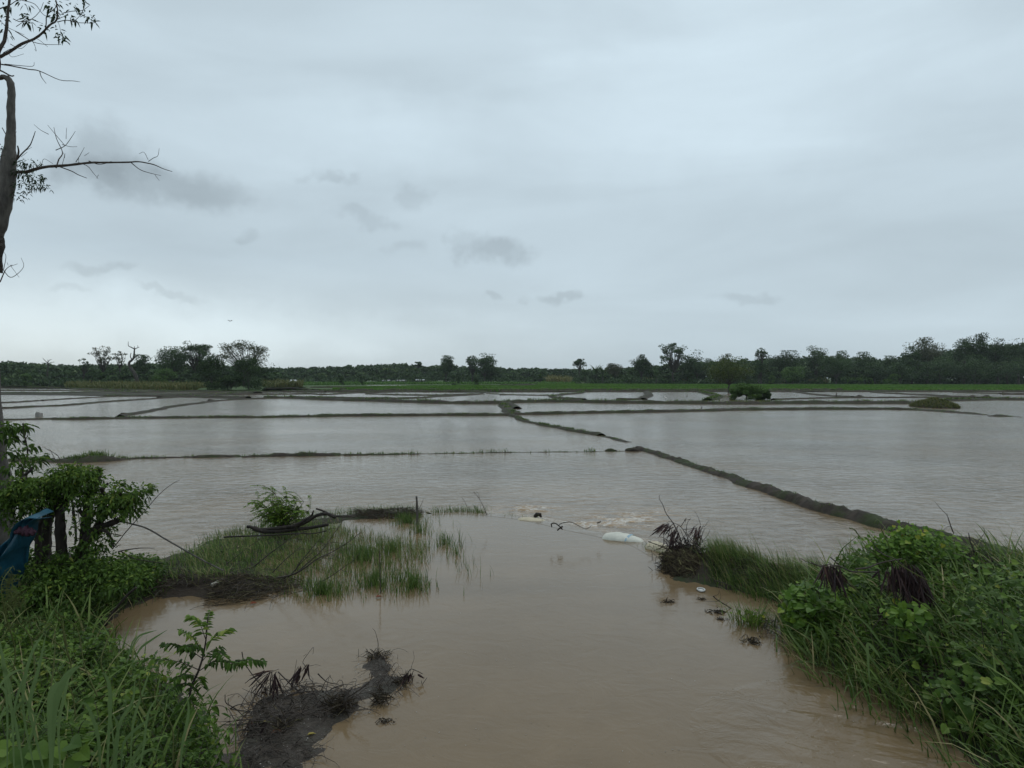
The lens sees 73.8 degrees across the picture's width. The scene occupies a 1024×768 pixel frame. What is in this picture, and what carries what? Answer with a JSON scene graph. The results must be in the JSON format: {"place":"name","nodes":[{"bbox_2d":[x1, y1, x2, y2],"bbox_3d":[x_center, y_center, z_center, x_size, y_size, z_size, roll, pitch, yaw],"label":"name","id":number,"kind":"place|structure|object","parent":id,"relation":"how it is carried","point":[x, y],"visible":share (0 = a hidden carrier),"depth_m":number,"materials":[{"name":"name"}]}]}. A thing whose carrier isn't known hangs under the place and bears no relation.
{"place":"outdoors","nodes":[
{"label":"outdoors","id":0,"kind":"place"},
{"bbox_2d":[0,505,1023,767],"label":"muddy bank","id":1,"kind":"structure","parent":0,"point":[190,590],"depth_m":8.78,"materials":[{"name":"green plant"}]},
{"bbox_2d":[0,641,35,767],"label":"broad leaf grass","id":2,"kind":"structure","parent":1,"relation":"on","point":[6,681],"depth_m":2.66,"materials":[{"name":"plant"}]},
{"bbox_2d":[0,508,53,599],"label":"blue tarp","id":3,"kind":"object","parent":1,"relation":"on","point":[14,550],"visible":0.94,"depth_m":7.80,"materials":[{"name":"plastic"}]},
{"bbox_2d":[0,421,54,520],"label":"young plant","id":4,"kind":"object","parent":1,"relation":"on","point":[9,431],"visible":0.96,"depth_m":8.78,"materials":[{"name":"green plant"}]},
{"bbox_2d":[0,612,69,653],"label":"weed","id":5,"kind":"object","parent":1,"relation":"on","point":[8,632],"visible":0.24,"depth_m":6.61,"materials":[{"name":"green plant"}]},
{"bbox_2d":[0,704,73,759],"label":"weed","id":6,"kind":"object","parent":1,"relation":"on","point":[43,732],"visible":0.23,"depth_m":4.27,"materials":[{"name":"green plant"}]},
{"bbox_2d":[0,631,80,767],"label":"broad leaf grass","id":7,"kind":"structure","parent":1,"relation":"on","point":[55,692],"depth_m":2.76,"materials":[{"name":"plant"}]},
{"bbox_2d":[0,734,89,767],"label":"heart leaf vine","id":8,"kind":"object","parent":1,"relation":"on","point":[74,760],"visible":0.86,"depth_m":3.10,"materials":[{"name":"green plant"}]},
{"bbox_2d":[0,640,97,710],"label":"weed","id":9,"kind":"object","parent":1,"relation":"on","point":[39,683],"visible":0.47,"depth_m":5.43,"materials":[{"name":"green plant"}]},
{"bbox_2d":[17,623,114,666],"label":"weed","id":10,"kind":"object","parent":1,"relation":"on","point":[77,640],"visible":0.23,"depth_m":6.37,"materials":[{"name":"green plant"}]},
{"bbox_2d":[0,447,158,586],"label":"pollard stump","id":11,"kind":"object","parent":1,"relation":"on","point":[61,491],"visible":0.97,"depth_m":8.42,"materials":[{"name":"green plant"}]},
{"bbox_2d":[0,531,161,613],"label":"creeper","id":12,"kind":"object","parent":11,"relation":"attached to","point":[95,569],"visible":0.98,"depth_m":7.88,"materials":[{"name":"green plant"}]},
{"bbox_2d":[46,628,121,678],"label":"weed","id":13,"kind":"object","parent":1,"relation":"on","point":[97,642],"visible":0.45,"depth_m":6.01,"materials":[{"name":"green plant"}]},
{"bbox_2d":[0,0,171,544],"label":"old tree","id":14,"kind":"object","parent":1,"relation":"on","point":[9,170],"visible":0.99,"depth_m":8.94,"materials":[{"name":"grey plant"}]},
{"bbox_2d":[0,567,178,767],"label":"seed grass","id":15,"kind":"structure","parent":1,"relation":"on","point":[8,603],"depth_m":3.27,"materials":[{"name":"plant"}]},
{"bbox_2d":[42,657,146,719],"bbox_3d":[-3.141,2.398,5.183,0.581,0.479,0.526,0,1,17],"label":"weed","id":16,"kind":"object","parent":1,"relation":"on","point":[101,677],"visible":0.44,"depth_m":5.25,"materials":[{"name":"green plant"}]},
{"bbox_2d":[44,687,157,764],"bbox_3d":[-2.745,2.405,4.625,0.658,0.464,0.679,0,1,34],"label":"weed","id":17,"kind":"object","parent":1,"relation":"on","point":[90,699],"visible":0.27,"depth_m":4.71,"materials":[{"name":"green plant"}]},
{"bbox_2d":[60,718,167,756],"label":"plant","id":18,"kind":"object","parent":1,"relation":"on","point":[85,723],"visible":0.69,"depth_m":3.55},
{"bbox_2d":[82,667,189,767],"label":"broad leaf grass","id":19,"kind":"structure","parent":1,"relation":"on","point":[117,735],"depth_m":3.13,"materials":[{"name":"plant"}]},
{"bbox_2d":[86,665,185,722],"bbox_3d":[-2.862,2.478,5.196,0.652,0.394,0.601,0,1,20],"label":"weed","id":20,"kind":"object","parent":1,"relation":"on","point":[146,694],"visible":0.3,"depth_m":5.26,"materials":[{"name":"green plant"}]},
{"bbox_2d":[111,726,197,767],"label":"weed","id":21,"kind":"object","parent":1,"relation":"on","point":[170,750],"visible":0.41,"depth_m":4.45,"materials":[{"name":"green plant"}]},
{"bbox_2d":[118,727,222,767],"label":"weed","id":22,"kind":"object","parent":1,"relation":"on","point":[190,759],"visible":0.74,"depth_m":4.38,"materials":[{"name":"green plant"}]},
{"bbox_2d":[141,610,266,753],"bbox_3d":[-2.200,2.168,4.857,0.840,1.156,0.488,0,1,17],"label":"leafy sapling","id":23,"kind":"object","parent":1,"relation":"on","point":[191,648],"visible":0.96,"depth_m":4.84,"materials":[{"name":"green plant"}]},
{"bbox_2d":[243,485,310,534],"bbox_3d":[-4.373,2.326,12.622,1.208,0.912,0.966,0,1,-9],"label":"feathery sapling","id":24,"kind":"object","parent":1,"relation":"on","point":[276,515],"visible":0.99,"depth_m":12.58,"materials":[{"name":"green plant"}]},
{"bbox_2d":[246,508,355,533],"bbox_3d":[-3.771,2.446,12.203,1.949,0.466,0.154,0,1,2],"label":"driftwood log","id":25,"kind":"object","parent":1,"relation":"on","point":[286,528],"visible":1,"depth_m":12.20,"materials":[{"name":"brown wood"}]},
{"bbox_2d":[206,657,402,767],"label":"silt patch","id":26,"kind":"object","parent":1,"relation":"on","point":[322,730],"visible":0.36,"depth_m":5.66,"materials":[{"name":"soil"}]},
{"bbox_2d":[225,695,294,735],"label":"dead stalks","id":27,"kind":"object","parent":26,"relation":"on","point":[281,722],"visible":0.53,"depth_m":5.62,"materials":[{"name":"plant"}]},
{"bbox_2d":[241,652,298,699],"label":"dead stalks","id":28,"kind":"object","parent":26,"relation":"on","point":[274,680],"visible":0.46,"depth_m":6.28,"materials":[{"name":"plant"}]},
{"bbox_2d":[318,673,369,716],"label":"dead stalks","id":29,"kind":"object","parent":26,"relation":"on","point":[343,700],"visible":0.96,"depth_m":5.91,"materials":[{"name":"plant"}]},
{"bbox_2d":[134,507,800,767],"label":"plant litter","id":30,"kind":"object","parent":1,"relation":"on","point":[377,512],"visible":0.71,"depth_m":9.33,"materials":[{"name":"brown wood"}]},
{"bbox_2d":[0,534,1023,767],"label":"weeds","id":31,"kind":"object","parent":1,"relation":"on","point":[208,719],"visible":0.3,"depth_m":6.40,"materials":[{"name":"green plant"}]},
{"bbox_2d":[649,495,709,578],"bbox_3d":[2.677,2.440,10.470,1.134,1.373,1.613,0,1,21],"label":"dead pod bush","id":32,"kind":"object","parent":1,"relation":"on","point":[680,558],"visible":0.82,"depth_m":10.49,"materials":[{"name":"brown plant"}]},
{"bbox_2d":[693,523,829,607],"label":"windblown grass","id":33,"kind":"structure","parent":1,"relation":"on","point":[719,548],"depth_m":9.49,"materials":[{"name":"plant"}]},
{"bbox_2d":[786,622,832,666],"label":"arching grass","id":34,"kind":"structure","parent":1,"relation":"on","point":[808,651],"depth_m":6.91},
{"bbox_2d":[777,579,863,645],"bbox_3d":[3.371,2.551,7.613,0.896,0.652,1.044,0,1,0],"label":"leafy vine","id":35,"kind":"object","parent":1,"relation":"on","point":[808,601],"visible":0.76,"depth_m":7.49,"materials":[{"name":"green plant"}]},
{"bbox_2d":[802,557,876,602],"bbox_3d":[3.440,2.072,7.203,0.755,0.480,0.324,0,1,-16],"label":"dead pod bunch","id":36,"kind":"object","parent":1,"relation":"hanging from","point":[834,579],"visible":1,"depth_m":7.16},
{"bbox_2d":[836,555,894,612],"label":"leafy vine","id":37,"kind":"object","parent":1,"relation":"on","point":[858,584],"visible":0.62,"depth_m":7.95,"materials":[{"name":"green plant"}]},
{"bbox_2d":[849,613,937,702],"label":"arching grass","id":38,"kind":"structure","parent":1,"relation":"on","point":[898,660],"depth_m":6.19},
{"bbox_2d":[855,539,941,625],"bbox_3d":[3.994,2.006,6.913,0.884,0.868,0.431,0,1,-17],"label":"dead pod bunch","id":39,"kind":"object","parent":1,"relation":"hanging from","point":[910,585],"visible":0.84,"depth_m":6.87,"materials":[{"name":"plant"}]},
{"bbox_2d":[864,598,939,656],"bbox_3d":[3.789,2.408,6.639,0.569,0.619,0.713,0,1,-20],"label":"leafy vine","id":40,"kind":"object","parent":1,"relation":"on","point":[893,612],"visible":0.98,"depth_m":6.53,"materials":[{"name":"green plant"}]},
{"bbox_2d":[853,520,977,573],"bbox_3d":[5.081,2.255,8.692,1.331,1.034,1.113,0,1,0],"label":"shrubby vine","id":41,"kind":"object","parent":1,"relation":"on","point":[909,541],"visible":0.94,"depth_m":8.49,"materials":[{"name":"green plant"}]},
{"bbox_2d":[842,526,1023,697],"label":"seed grass","id":42,"kind":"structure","parent":1,"relation":"on","point":[929,609],"depth_m":5.73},
{"bbox_2d":[900,656,1023,744],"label":"round leaf creeper","id":43,"kind":"object","parent":1,"relation":"on","point":[976,683],"visible":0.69,"depth_m":5.56,"materials":[{"name":"plant"}]},
{"bbox_2d":[934,501,1005,583],"bbox_3d":[6.004,2.142,8.807,1.642,1.293,0.697,0,1,-40],"label":"dead brush","id":44,"kind":"object","parent":1,"relation":"on","point":[972,551],"visible":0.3,"depth_m":8.77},
{"bbox_2d":[921,559,1023,677],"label":"creeper","id":45,"kind":"object","parent":1,"relation":"on","point":[997,575],"visible":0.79,"depth_m":6.00,"materials":[{"name":"green plant"}]},
{"bbox_2d":[942,561,1023,680],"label":"arching grass","id":46,"kind":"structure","parent":1,"relation":"on","point":[1016,638],"depth_m":5.79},
{"bbox_2d":[0,0,1023,369],"label":"sky","id":47,"kind":"structure","parent":0,"point":[550,184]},
{"bbox_2d":[1,388,1023,569],"bbox_3d":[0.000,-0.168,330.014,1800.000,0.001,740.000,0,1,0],"label":"flooded field water","id":48,"kind":"structure","parent":0,"point":[912,466],"depth_m":25.90,"materials":[{"name":"liquid"}]},
{"bbox_2d":[8,455,135,462],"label":"bund","id":49,"kind":"structure","parent":48,"relation":"on","point":[95,458],"depth_m":24.24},
{"bbox_2d":[2,396,179,408],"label":"bund","id":50,"kind":"structure","parent":48,"relation":"on","point":[86,403],"depth_m":76.09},
{"bbox_2d":[1,392,242,395],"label":"mud flat","id":51,"kind":"structure","parent":48,"relation":"on","point":[102,393],"depth_m":118.08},
{"bbox_2d":[1,390,261,393],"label":"bund","id":52,"kind":"structure","parent":48,"relation":"on","point":[125,391],"depth_m":132.97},
{"bbox_2d":[103,395,250,397],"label":"bund","id":53,"kind":"structure","parent":48,"relation":"on","point":[179,395],"depth_m":105.63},
{"bbox_2d":[50,415,318,419],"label":"bund","id":54,"kind":"structure","parent":48,"relation":"on","point":[150,417],"depth_m":50.11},
{"bbox_2d":[115,397,266,416],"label":"bund","id":55,"kind":"structure","parent":48,"relation":"on","point":[152,410],"depth_m":69.22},
{"bbox_2d":[242,452,340,457],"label":"bund","id":56,"kind":"structure","parent":48,"relation":"on","point":[304,454],"depth_m":26.04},
{"bbox_2d":[191,391,409,394],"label":"bund","id":57,"kind":"structure","parent":48,"relation":"on","point":[300,393],"depth_m":119.94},
{"bbox_2d":[263,396,512,403],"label":"bund","id":58,"kind":"structure","parent":48,"relation":"on","point":[403,401],"depth_m":82.45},
{"bbox_2d":[153,503,665,605],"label":"flooded grass","id":59,"kind":"structure","parent":48,"relation":"on","point":[372,579],"depth_m":10.84,"materials":[{"name":"plant"}]},
{"bbox_2d":[318,413,509,416],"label":"bund","id":60,"kind":"structure","parent":48,"relation":"on","point":[427,414],"depth_m":53.19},
{"bbox_2d":[7,383,1023,550],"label":"bund grass","id":61,"kind":"structure","parent":48,"relation":"on","point":[504,403],"depth_m":79.67,"materials":[{"name":"plant"}]},
{"bbox_2d":[282,390,801,392],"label":"bund","id":62,"kind":"structure","parent":48,"relation":"on","point":[529,390],"depth_m":140.75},
{"bbox_2d":[508,413,604,435],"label":"bund","id":63,"kind":"structure","parent":48,"relation":"on","point":[561,427],"depth_m":40.11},
{"bbox_2d":[510,399,916,404],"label":"bund","id":64,"kind":"structure","parent":48,"relation":"on","point":[715,402],"depth_m":77.75,"materials":[{"name":"soil"}]},
{"bbox_2d":[512,407,916,414],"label":"bund","id":65,"kind":"structure","parent":48,"relation":"on","point":[696,410],"depth_m":60.68,"materials":[{"name":"soil"}]},
{"bbox_2d":[728,383,767,399],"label":"bush","id":66,"kind":"object","parent":48,"relation":"on","point":[751,391],"visible":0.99,"depth_m":90.67,"materials":[{"name":"green plant"}]},
{"bbox_2d":[635,446,1022,557],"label":"bund","id":67,"kind":"structure","parent":48,"relation":"on","point":[866,518],"depth_m":15.50,"materials":[{"name":"plant"}]},
{"bbox_2d":[770,396,963,399],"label":"bund","id":68,"kind":"structure","parent":48,"relation":"on","point":[861,397],"depth_m":99.03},
{"bbox_2d":[802,390,1023,391],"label":"bund","id":69,"kind":"structure","parent":48,"relation":"on","point":[910,391],"depth_m":140.88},
{"bbox_2d":[909,396,961,408],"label":"grassy mound","id":70,"kind":"object","parent":48,"relation":"on","point":[932,402],"visible":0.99,"depth_m":67.60,"materials":[{"name":"green plant"}]},
{"bbox_2d":[1,378,1023,391],"bbox_3d":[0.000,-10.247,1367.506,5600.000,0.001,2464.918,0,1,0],"label":"meadow","id":71,"kind":"structure","parent":0,"point":[267,389],"depth_m":217.17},
{"bbox_2d":[88,345,115,372],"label":"tree","id":72,"kind":"object","parent":71,"relation":"on","point":[100,360],"visible":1,"depth_m":235.41,"materials":[{"name":"green plant"}]},
{"bbox_2d":[62,379,207,389],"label":"tall grass","id":73,"kind":"structure","parent":71,"relation":"on","point":[158,385],"depth_m":172.05,"materials":[{"name":"plant"}]},
{"bbox_2d":[131,354,152,373],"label":"tree","id":74,"kind":"object","parent":71,"relation":"on","point":[139,363],"visible":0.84,"depth_m":244.77,"materials":[{"name":"green plant"}]},
{"bbox_2d":[151,368,176,382],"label":"bush","id":75,"kind":"object","parent":71,"relation":"on","point":[168,374],"visible":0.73,"depth_m":204.19,"materials":[{"name":"green plant"}]},
{"bbox_2d":[153,346,193,381],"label":"tree","id":76,"kind":"object","parent":71,"relation":"on","point":[174,359],"visible":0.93,"depth_m":226.33,"materials":[{"name":"green plant"}]},
{"bbox_2d":[179,340,216,380],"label":"tree","id":77,"kind":"object","parent":71,"relation":"on","point":[203,352],"visible":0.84,"depth_m":232.57,"materials":[{"name":"green plant"}]},
{"bbox_2d":[194,356,226,389],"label":"bush","id":78,"kind":"object","parent":71,"relation":"on","point":[213,364],"visible":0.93,"depth_m":158.79,"materials":[{"name":"green plant"}]},
{"bbox_2d":[217,375,245,389],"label":"bush","id":79,"kind":"object","parent":71,"relation":"on","point":[228,381],"visible":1,"depth_m":156.76,"materials":[{"name":"green plant"}]},
{"bbox_2d":[216,340,274,384],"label":"tree","id":80,"kind":"object","parent":71,"relation":"on","point":[258,352],"visible":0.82,"depth_m":224.71,"materials":[{"name":"green plant"}]},
{"bbox_2d":[231,356,268,389],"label":"bush","id":81,"kind":"object","parent":71,"relation":"on","point":[245,365],"visible":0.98,"depth_m":159.68,"materials":[{"name":"green plant"}]},
{"bbox_2d":[261,378,303,386],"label":"tall grass","id":82,"kind":"structure","parent":71,"relation":"on","point":[284,383],"depth_m":206.90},
{"bbox_2d":[303,380,574,384],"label":"field grass","id":83,"kind":"structure","parent":71,"relation":"on","point":[385,382],"depth_m":286.32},
{"bbox_2d":[436,355,454,381],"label":"tree","id":84,"kind":"object","parent":71,"relation":"on","point":[447,368],"visible":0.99,"depth_m":328.66,"materials":[{"name":"green plant"}]},
{"bbox_2d":[469,353,496,380],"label":"tree","id":85,"kind":"object","parent":71,"relation":"on","point":[486,364],"visible":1,"depth_m":328.25,"materials":[{"name":"green plant"}]},
{"bbox_2d":[0,343,1023,385],"bbox_3d":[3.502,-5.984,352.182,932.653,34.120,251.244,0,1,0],"label":"wood","id":86,"kind":"object","parent":71,"relation":"on","point":[391,372],"visible":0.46,"depth_m":309.44,"materials":[{"name":"green plant"}]},
{"bbox_2d":[1,374,1023,385],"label":"scrub","id":87,"kind":"object","parent":71,"relation":"on","point":[5,381],"visible":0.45,"depth_m":290.51,"materials":[{"name":"green plant"}]},
{"bbox_2d":[630,354,652,379],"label":"tree","id":88,"kind":"object","parent":71,"relation":"on","point":[642,364],"visible":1,"depth_m":298.72,"materials":[{"name":"green plant"}]},
{"bbox_2d":[658,343,687,381],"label":"tree","id":89,"kind":"object","parent":71,"relation":"on","point":[674,364],"visible":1,"depth_m":291.31,"materials":[{"name":"green plant"}]},
{"bbox_2d":[332,383,1023,390],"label":"rice seedlings","id":90,"kind":"object","parent":71,"relation":"on","point":[842,386],"visible":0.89,"depth_m":183.30,"materials":[{"name":"plant"}]},
{"bbox_2d":[679,350,714,383],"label":"tree","id":91,"kind":"object","parent":71,"relation":"on","point":[694,366],"visible":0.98,"depth_m":292.76,"materials":[{"name":"green plant"}]},
{"bbox_2d":[701,356,757,392],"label":"tree","id":92,"kind":"object","parent":71,"relation":"on","point":[735,369],"visible":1,"depth_m":133.19,"materials":[{"name":"green plant"}]},
{"bbox_2d":[766,350,807,383],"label":"tree","id":93,"kind":"object","parent":71,"relation":"on","point":[787,362],"visible":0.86,"depth_m":294.64,"materials":[{"name":"green plant"}]},
{"bbox_2d":[779,367,805,383],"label":"tree","id":94,"kind":"object","parent":71,"relation":"on","point":[787,374],"visible":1,"depth_m":272.74,"materials":[{"name":"green plant"}]},
{"bbox_2d":[805,345,827,379],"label":"tree","id":95,"kind":"object","parent":71,"relation":"on","point":[812,364],"visible":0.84,"depth_m":296.90,"materials":[{"name":"green plant"}]},
{"bbox_2d":[815,356,858,383],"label":"tree","id":96,"kind":"object","parent":71,"relation":"on","point":[830,364],"visible":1,"depth_m":271.45,"materials":[{"name":"green plant"}]},
{"bbox_2d":[862,363,888,383],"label":"tree","id":97,"kind":"object","parent":71,"relation":"on","point":[874,371],"visible":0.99,"depth_m":274.70,"materials":[{"name":"green plant"}]},
{"bbox_2d":[900,346,924,383],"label":"tree","id":98,"kind":"object","parent":71,"relation":"on","point":[911,357],"visible":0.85,"depth_m":287.12,"materials":[{"name":"green plant"}]},
{"bbox_2d":[902,337,947,383],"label":"tree","id":99,"kind":"object","parent":71,"relation":"on","point":[927,353],"visible":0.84,"depth_m":288.57,"materials":[{"name":"green plant"}]},
{"bbox_2d":[951,338,975,383],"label":"tree","id":100,"kind":"object","parent":71,"relation":"on","point":[965,348],"visible":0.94,"depth_m":285.45,"materials":[{"name":"green plant"}]},
{"bbox_2d":[951,355,999,383],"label":"tree","id":101,"kind":"object","parent":71,"relation":"on","point":[972,365],"visible":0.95,"depth_m":270.23,"materials":[{"name":"green plant"}]},
{"bbox_2d":[966,332,994,383],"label":"tree","id":102,"kind":"object","parent":71,"relation":"on","point":[980,348],"visible":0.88,"depth_m":282.21,"materials":[{"name":"green plant"}]},
{"bbox_2d":[976,356,1023,383],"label":"tree","id":103,"kind":"object","parent":71,"relation":"on","point":[1015,367],"visible":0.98,"depth_m":268.53,"materials":[{"name":"green plant"}]},
{"bbox_2d":[982,337,1018,383],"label":"tree","id":104,"kind":"object","parent":71,"relation":"on","point":[998,354],"visible":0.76,"depth_m":282.52,"materials":[{"name":"green plant"}]},
{"bbox_2d":[996,338,1023,383],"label":"tree","id":105,"kind":"object","parent":71,"relation":"on","point":[1019,352],"visible":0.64,"depth_m":281.50,"materials":[{"name":"green plant"}]},
{"bbox_2d":[103,514,977,767],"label":"channel water","id":106,"kind":"structure","parent":0,"point":[545,611],"depth_m":7.33,"materials":[{"name":"liquid"}]},
{"bbox_2d":[272,515,360,580],"bbox_3d":[-2.757,2.340,9.644,1.253,0.916,0.288,0,1,-6],"label":"fallen branch","id":107,"kind":"object","parent":106,"relation":"on","point":[298,571],"visible":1,"depth_m":9.63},
{"bbox_2d":[716,594,778,633],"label":"grass tuft","id":108,"kind":"object","parent":106,"relation":"in","point":[752,619],"visible":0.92,"depth_m":8.05,"materials":[{"name":"green plant"}]},
{"bbox_2d":[426,510,670,557],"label":"spilling water","id":109,"kind":"structure","parent":0,"point":[568,526],"depth_m":13.46,"materials":[{"name":"liquid"}]},
{"bbox_2d":[602,532,642,541],"bbox_3d":[1.996,2.829,12.336,0.748,0.281,0.385,0,1,20],"label":"sandbag","id":110,"kind":"object","parent":109,"relation":"on","point":[619,536],"visible":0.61,"depth_m":12.24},
{"bbox_2d":[412,482,759,531],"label":"churning water","id":111,"kind":"structure","parent":0,"point":[713,508],"depth_m":16.35,"materials":[{"name":"liquid"}]},
{"bbox_2d":[690,676,973,767],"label":"eddying water","id":112,"kind":"structure","parent":0,"point":[744,726],"depth_m":5.64,"materials":[{"name":"liquid"}]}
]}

